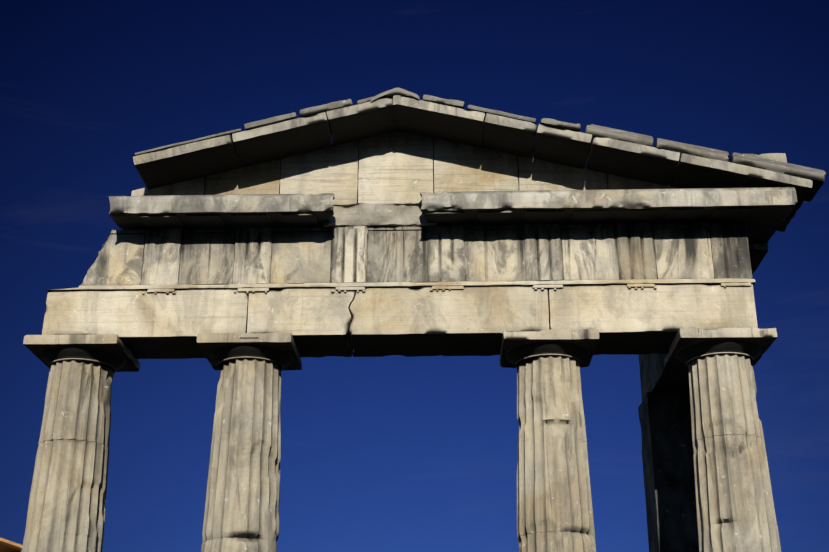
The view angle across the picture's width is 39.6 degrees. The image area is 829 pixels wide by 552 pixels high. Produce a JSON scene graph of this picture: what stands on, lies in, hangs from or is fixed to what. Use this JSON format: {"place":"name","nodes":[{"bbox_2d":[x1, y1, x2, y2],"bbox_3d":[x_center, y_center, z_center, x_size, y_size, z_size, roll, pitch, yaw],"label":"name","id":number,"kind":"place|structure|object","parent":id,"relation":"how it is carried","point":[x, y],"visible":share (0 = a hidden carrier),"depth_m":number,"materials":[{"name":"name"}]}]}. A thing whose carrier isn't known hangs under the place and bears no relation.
{"place":"outdoors","nodes":[
{"label":"outdoors","id":0,"kind":"place"},
{"bbox_2d":[0,537,22,551],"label":"house roof","id":1,"kind":"structure","parent":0,"point":[7,545],"depth_m":54.63,"materials":[{"name":"tile"}]},
{"bbox_2d":[21,334,139,551],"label":"column","id":2,"kind":"structure","parent":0,"point":[66,506],"depth_m":16.83,"materials":[{"name":"stone"}]},
{"bbox_2d":[42,289,248,358],"bbox_3d":[-4.040,0.767,17.846,3.089,0.761,1.112,-1,-22,2],"label":"architrave","id":3,"kind":"object","parent":2,"relation":"on","point":[145,325],"visible":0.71,"depth_m":17.35,"materials":[{"name":"stone"}]},
{"bbox_2d":[47,278,754,293],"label":"taenia molding","id":4,"kind":"structure","parent":3,"relation":"on","point":[535,285],"depth_m":17.34,"materials":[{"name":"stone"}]},
{"bbox_2d":[80,225,751,285],"bbox_3d":[-0.008,-0.124,18.073,10.191,0.945,1.115,-1,-22,2],"label":"frieze backing","id":5,"kind":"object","parent":4,"relation":"on","point":[466,232],"depth_m":17.62,"materials":[{"name":"stone"}]},
{"bbox_2d":[81,230,145,285],"bbox_3d":[-4.614,-0.275,17.692,0.916,0.935,0.063,-1,-22,2],"label":"metope","id":6,"kind":"object","parent":5,"relation":"attached to","point":[119,260],"visible":0.96,"depth_m":17.65,"materials":[{"name":"stone"}]},
{"bbox_2d":[141,229,181,284],"bbox_3d":[-3.874,-0.291,17.654,0.560,0.924,0.056,-1,-22,2],"label":"triglyph","id":7,"kind":"object","parent":5,"relation":"attached to","point":[162,253],"visible":1,"depth_m":17.65,"materials":[{"name":"stone"}]},
{"bbox_2d":[178,228,235,284],"bbox_3d":[-3.174,-0.293,17.652,0.840,0.925,0.067,-1,-22,2],"label":"metope","id":8,"kind":"object","parent":5,"relation":"attached to","point":[208,257],"visible":0.94,"depth_m":17.64,"materials":[{"name":"stone"}]},
{"bbox_2d":[109,193,334,229],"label":"cornice","id":9,"kind":"structure","parent":5,"relation":"on","point":[125,212],"depth_m":17.35,"materials":[{"name":"stone"}]},
{"bbox_2d":[131,177,205,195],"bbox_3d":[-3.926,-1.134,18.717,1.178,0.764,0.808,-1,-22,2],"label":"tympanum","id":10,"kind":"object","parent":9,"relation":"on","point":[197,186],"visible":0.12,"depth_m":18.38,"materials":[{"name":"stone"}]},
{"bbox_2d":[133,135,241,188],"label":"raking cornice","id":11,"kind":"structure","parent":10,"relation":"on","point":[191,161],"depth_m":17.91,"materials":[{"name":"stone"}]},
{"bbox_2d":[135,129,241,155],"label":"roof slab","id":12,"kind":"structure","parent":11,"relation":"on","point":[230,133],"depth_m":17.72,"materials":[{"name":"stone"}]},
{"bbox_2d":[205,159,280,194],"bbox_3d":[-2.732,-1.285,18.739,1.195,1.065,0.803,-1,-22,2],"label":"tympanum","id":13,"kind":"object","parent":9,"relation":"on","point":[262,178],"visible":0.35,"depth_m":18.40,"materials":[{"name":"stone"}]},
{"bbox_2d":[232,112,331,166],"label":"raking cornice","id":14,"kind":"structure","parent":13,"relation":"on","point":[276,141],"depth_m":18.01,"materials":[{"name":"stone"}]},
{"bbox_2d":[244,112,296,130],"bbox_3d":[-2.213,-2.267,18.153,0.810,0.293,0.788,-1,-22,2],"label":"sima","id":15,"kind":"object","parent":14,"relation":"on","point":[268,121],"visible":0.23,"depth_m":17.79,"materials":[{"name":"stone"}]},
{"bbox_2d":[299,99,352,130],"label":"roof slab","id":16,"kind":"structure","parent":14,"relation":"on","point":[310,111],"depth_m":17.87,"materials":[{"name":"stone"}]},
{"bbox_2d":[280,140,358,204],"bbox_3d":[-1.511,-1.445,18.763,1.249,1.379,0.808,-1,-22,2],"label":"tympanum","id":17,"kind":"object","parent":9,"relation":"on","point":[334,169],"visible":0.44,"depth_m":18.41,"materials":[{"name":"stone"}]},
{"bbox_2d":[233,227,272,283],"bbox_3d":[-2.475,-0.308,17.612,0.560,0.924,0.063,-1,-22,2],"label":"triglyph","id":18,"kind":"object","parent":5,"relation":"attached to","point":[252,258],"visible":1,"depth_m":17.60,"materials":[{"name":"stone"}]},
{"bbox_2d":[271,227,330,283],"bbox_3d":[-1.733,-0.309,17.613,0.919,0.931,0.064,-1,-22,2],"label":"metope","id":19,"kind":"object","parent":5,"relation":"attached to","point":[302,255],"visible":1,"depth_m":17.59,"materials":[{"name":"stone"}]},
{"bbox_2d":[330,226,367,282],"bbox_3d":[-0.996,-0.325,17.570,0.560,0.924,0.065,-1,-22,2],"label":"triglyph","id":20,"kind":"object","parent":5,"relation":"attached to","point":[349,250],"visible":0.98,"depth_m":17.56,"materials":[{"name":"stone"}]},
{"bbox_2d":[323,203,436,227],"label":"cornice block","id":21,"kind":"structure","parent":5,"relation":"on","point":[376,215],"depth_m":17.71,"materials":[{"name":"stone"}]},
{"bbox_2d":[358,131,433,203],"bbox_3d":[-0.287,-1.533,18.761,1.204,1.541,0.807,-1,-22,2],"label":"tympanum","id":22,"kind":"object","parent":21,"relation":"on","point":[396,167],"visible":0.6,"depth_m":18.40,"materials":[{"name":"stone"}]},
{"bbox_2d":[326,98,395,145],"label":"raking cornice","id":23,"kind":"structure","parent":22,"relation":"on","point":[374,118],"depth_m":18.09,"materials":[{"name":"stone"}]},
{"bbox_2d":[357,97,371,104],"bbox_3d":[-0.747,-2.603,18.264,0.290,0.148,0.752,-1,-22,2],"label":"sima","id":24,"kind":"object","parent":23,"relation":"on","point":[364,100],"visible":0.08,"depth_m":17.92,"materials":[{"name":"stone"}]},
{"bbox_2d":[370,88,419,102],"bbox_3d":[-0.292,-2.670,18.285,0.786,0.280,0.837,-1,-22,2],"label":"ridge stone","id":25,"kind":"object","parent":23,"relation":"on","point":[391,93],"visible":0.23,"depth_m":17.91,"materials":[{"name":"stone"}]},
{"bbox_2d":[401,97,484,158],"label":"raking cornice","id":26,"kind":"structure","parent":22,"relation":"on","point":[440,121],"depth_m":18.04,"materials":[{"name":"stone"}]},
{"bbox_2d":[393,95,402,131],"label":"cornice block","id":27,"kind":"structure","parent":26,"relation":"on","point":[397,110],"depth_m":18.10,"materials":[{"name":"stone"}]},
{"bbox_2d":[423,95,463,108],"bbox_3d":[0.459,-2.576,18.195,0.655,0.232,0.781,-1,-22,2],"label":"sima","id":28,"kind":"object","parent":26,"relation":"on","point":[447,102],"visible":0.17,"depth_m":17.84,"materials":[{"name":"stone"}]},
{"bbox_2d":[367,226,427,282],"bbox_3d":[-0.258,-0.327,17.574,0.924,0.930,0.067,-1,-22,2],"label":"metope","id":29,"kind":"object","parent":5,"relation":"attached to","point":[397,255],"visible":0.94,"depth_m":17.56,"materials":[{"name":"stone"}]},
{"bbox_2d":[428,225,464,281],"bbox_3d":[0.484,-0.341,17.531,0.560,0.924,0.061,-1,-22,2],"label":"triglyph","id":30,"kind":"object","parent":5,"relation":"attached to","point":[446,253],"visible":1,"depth_m":17.52,"materials":[{"name":"stone"}]},
{"bbox_2d":[465,225,525,281],"bbox_3d":[1.228,-0.340,17.533,0.918,0.932,0.064,-1,-22,2],"label":"metope","id":31,"kind":"object","parent":5,"relation":"attached to","point":[494,254],"visible":0.96,"depth_m":17.51,"materials":[{"name":"stone"}]},
{"bbox_2d":[524,224,563,280],"bbox_3d":[1.963,-0.359,17.487,0.560,0.924,0.066,-1,-22,2],"label":"triglyph","id":32,"kind":"object","parent":5,"relation":"attached to","point":[543,252],"visible":0.98,"depth_m":17.48,"materials":[{"name":"stone"}]},
{"bbox_2d":[561,224,618,280],"bbox_3d":[2.664,-0.357,17.489,0.839,0.929,0.066,-1,-22,2],"label":"metope","id":33,"kind":"object","parent":5,"relation":"attached to","point":[589,252],"visible":0.94,"depth_m":17.47,"materials":[{"name":"stone"}]},
{"bbox_2d":[417,187,796,242],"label":"cornice","id":34,"kind":"structure","parent":5,"relation":"on","point":[773,207],"depth_m":17.19,"materials":[{"name":"stone"}]},
{"bbox_2d":[138,207,753,226],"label":"mutules","id":35,"kind":"object","parent":34,"relation":"attached to","point":[738,213],"visible":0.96,"depth_m":17.43,"materials":[{"name":"stone"}]},
{"bbox_2d":[433,139,518,192],"bbox_3d":[0.990,-1.484,18.701,1.347,1.406,0.807,-1,-22,2],"label":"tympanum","id":36,"kind":"object","parent":34,"relation":"on","point":[458,167],"visible":0.46,"depth_m":18.36,"materials":[{"name":"stone"}]},
{"bbox_2d":[517,156,606,190],"bbox_3d":[2.361,-1.343,18.600,1.394,1.063,0.805,-1,-22,2],"label":"tympanum","id":37,"kind":"object","parent":34,"relation":"on","point":[534,174],"visible":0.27,"depth_m":18.26,"materials":[{"name":"stone"}]},
{"bbox_2d":[483,113,536,159],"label":"raking cornice","id":38,"kind":"structure","parent":37,"relation":"on","point":[509,135],"depth_m":17.91,"materials":[{"name":"stone"}]},
{"bbox_2d":[467,105,535,123],"bbox_3d":[1.353,-2.369,18.098,1.059,0.349,0.768,-1,-22,2],"label":"sima","id":39,"kind":"object","parent":38,"relation":"on","point":[497,112],"visible":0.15,"depth_m":17.75,"materials":[{"name":"stone"}]},
{"bbox_2d":[533,124,591,168],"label":"raking cornice","id":40,"kind":"structure","parent":37,"relation":"on","point":[564,147],"depth_m":17.82,"materials":[{"name":"stone"}]},
{"bbox_2d":[540,118,580,131],"bbox_3d":[2.247,-2.194,17.975,0.616,0.223,0.798,-1,-22,2],"label":"sima","id":41,"kind":"object","parent":40,"relation":"on","point":[553,123],"visible":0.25,"depth_m":17.61,"materials":[{"name":"stone"}]},
{"bbox_2d":[607,174,678,189],"bbox_3d":[4.213,-1.203,18.481,2.298,0.715,0.810,-1,-22,2],"label":"tympanum","id":42,"kind":"object","parent":34,"relation":"on","point":[616,182],"visible":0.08,"depth_m":18.17,"materials":[{"name":"stone"}]},
{"bbox_2d":[586,137,679,185],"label":"raking cornice","id":43,"kind":"structure","parent":42,"relation":"on","point":[640,162],"depth_m":17.69,"materials":[{"name":"stone"}]},
{"bbox_2d":[585,124,652,155],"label":"roof slab","id":44,"kind":"structure","parent":43,"relation":"on","point":[612,133],"depth_m":17.60,"materials":[{"name":"stone"}]},
{"bbox_2d":[670,153,812,231],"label":"raking cornice","id":45,"kind":"structure","parent":34,"relation":"on","point":[692,171],"depth_m":17.38,"materials":[{"name":"stone"}]},
{"bbox_2d":[655,138,728,161],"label":"roof slab","id":46,"kind":"structure","parent":45,"relation":"on","point":[691,149],"depth_m":17.49,"materials":[{"name":"stone"}]},
{"bbox_2d":[737,153,786,187],"bbox_3d":[5.349,-1.484,17.993,0.791,0.610,0.764,-1,-22,2],"label":"stone fragment","id":47,"kind":"object","parent":45,"relation":"on","point":[780,157],"visible":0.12,"depth_m":17.73,"materials":[{"name":"stone"}]},
{"bbox_2d":[728,152,825,201],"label":"roof slab","id":48,"kind":"structure","parent":45,"relation":"on","point":[816,176],"depth_m":17.30,"materials":[{"name":"stone"}]},
{"bbox_2d":[748,243,767,273],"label":"cornice","id":49,"kind":"structure","parent":34,"relation":"attached to","point":[758,252],"depth_m":18.74,"materials":[{"name":"stone"}]},
{"bbox_2d":[616,223,656,279],"bbox_3d":[3.362,-0.374,17.449,0.560,0.924,0.064,-1,-22,2],"label":"triglyph","id":50,"kind":"object","parent":5,"relation":"attached to","point":[636,251],"visible":0.98,"depth_m":17.44,"materials":[{"name":"stone"}]},
{"bbox_2d":[653,223,714,278],"bbox_3d":[4.072,-0.373,17.453,0.860,0.922,0.070,-1,-22,2],"label":"metope","id":51,"kind":"object","parent":5,"relation":"attached to","point":[683,251],"visible":0.96,"depth_m":17.44,"materials":[{"name":"stone"}]},
{"bbox_2d":[709,222,751,278],"bbox_3d":[4.782,-0.389,17.413,0.560,0.924,0.056,-1,-22,2],"label":"triglyph","id":52,"kind":"object","parent":5,"relation":"attached to","point":[730,250],"visible":1,"depth_m":17.40,"materials":[{"name":"stone"}]},
{"bbox_2d":[0,0,828,551],"label":"sky","id":53,"kind":"structure","parent":0,"point":[392,453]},
{"bbox_2d":[500,329,598,551],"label":"column","id":54,"kind":"structure","parent":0,"point":[554,507],"depth_m":16.62,"materials":[{"name":"stone"}]},
{"bbox_2d":[349,286,548,356],"bbox_3d":[0.517,0.713,17.720,3.010,0.757,1.110,-1,-22,2],"label":"architrave","id":55,"kind":"object","parent":54,"relation":"on","point":[466,321],"visible":0.9,"depth_m":17.24,"materials":[{"name":"stone"}]},
{"bbox_2d":[548,284,757,354],"bbox_3d":[3.552,0.680,17.634,3.063,0.760,1.111,-1,-22,2],"label":"architrave","id":56,"kind":"object","parent":54,"relation":"on","point":[624,319],"visible":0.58,"depth_m":17.14,"materials":[{"name":"stone"}]},
{"bbox_2d":[639,354,646,366],"bbox_3d":[4.605,0.645,19.881,1.055,1.008,3.103,-1,-22,2],"label":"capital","id":57,"kind":"object","parent":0,"point":[642,358],"depth_m":20.89,"materials":[{"name":"stone"}]},
{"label":"stylobate steps","id":58,"kind":"object","parent":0,"visible":0},
{"bbox_2d":[197,333,301,551],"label":"column","id":59,"kind":"structure","parent":58,"relation":"on","point":[241,513],"depth_m":16.75,"materials":[{"name":"stone"}]},
{"bbox_2d":[240,337,258,338],"bbox_3d":[-2.439,0.915,16.974,0.280,0.022,0.016,-1,-22,2],"label":"iron clamp","id":60,"kind":"object","parent":59,"relation":"attached to","point":[249,337],"visible":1,"depth_m":16.97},
{"bbox_2d":[247,288,355,357],"bbox_3d":[-1.678,0.741,17.780,1.646,0.762,1.105,-1,-22,2],"label":"architrave","id":61,"kind":"object","parent":59,"relation":"on","point":[315,322],"visible":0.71,"depth_m":17.30,"materials":[{"name":"stone"}]},
{"bbox_2d":[638,392,698,551],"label":"pillar","id":62,"kind":"structure","parent":58,"relation":"on","point":[667,456],"depth_m":19.46,"materials":[{"name":"stone"}]},
{"bbox_2d":[640,354,689,400],"bbox_3d":[4.606,1.457,19.553,1.058,0.758,3.105,-1,-22,2],"label":"architrave side","id":63,"kind":"object","parent":62,"relation":"on","point":[656,375],"visible":0.23,"depth_m":19.55,"materials":[{"name":"stone"}]},
{"bbox_2d":[664,328,780,551],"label":"column","id":64,"kind":"structure","parent":58,"relation":"on","point":[735,510],"depth_m":16.56,"materials":[{"name":"stone"}]}
]}

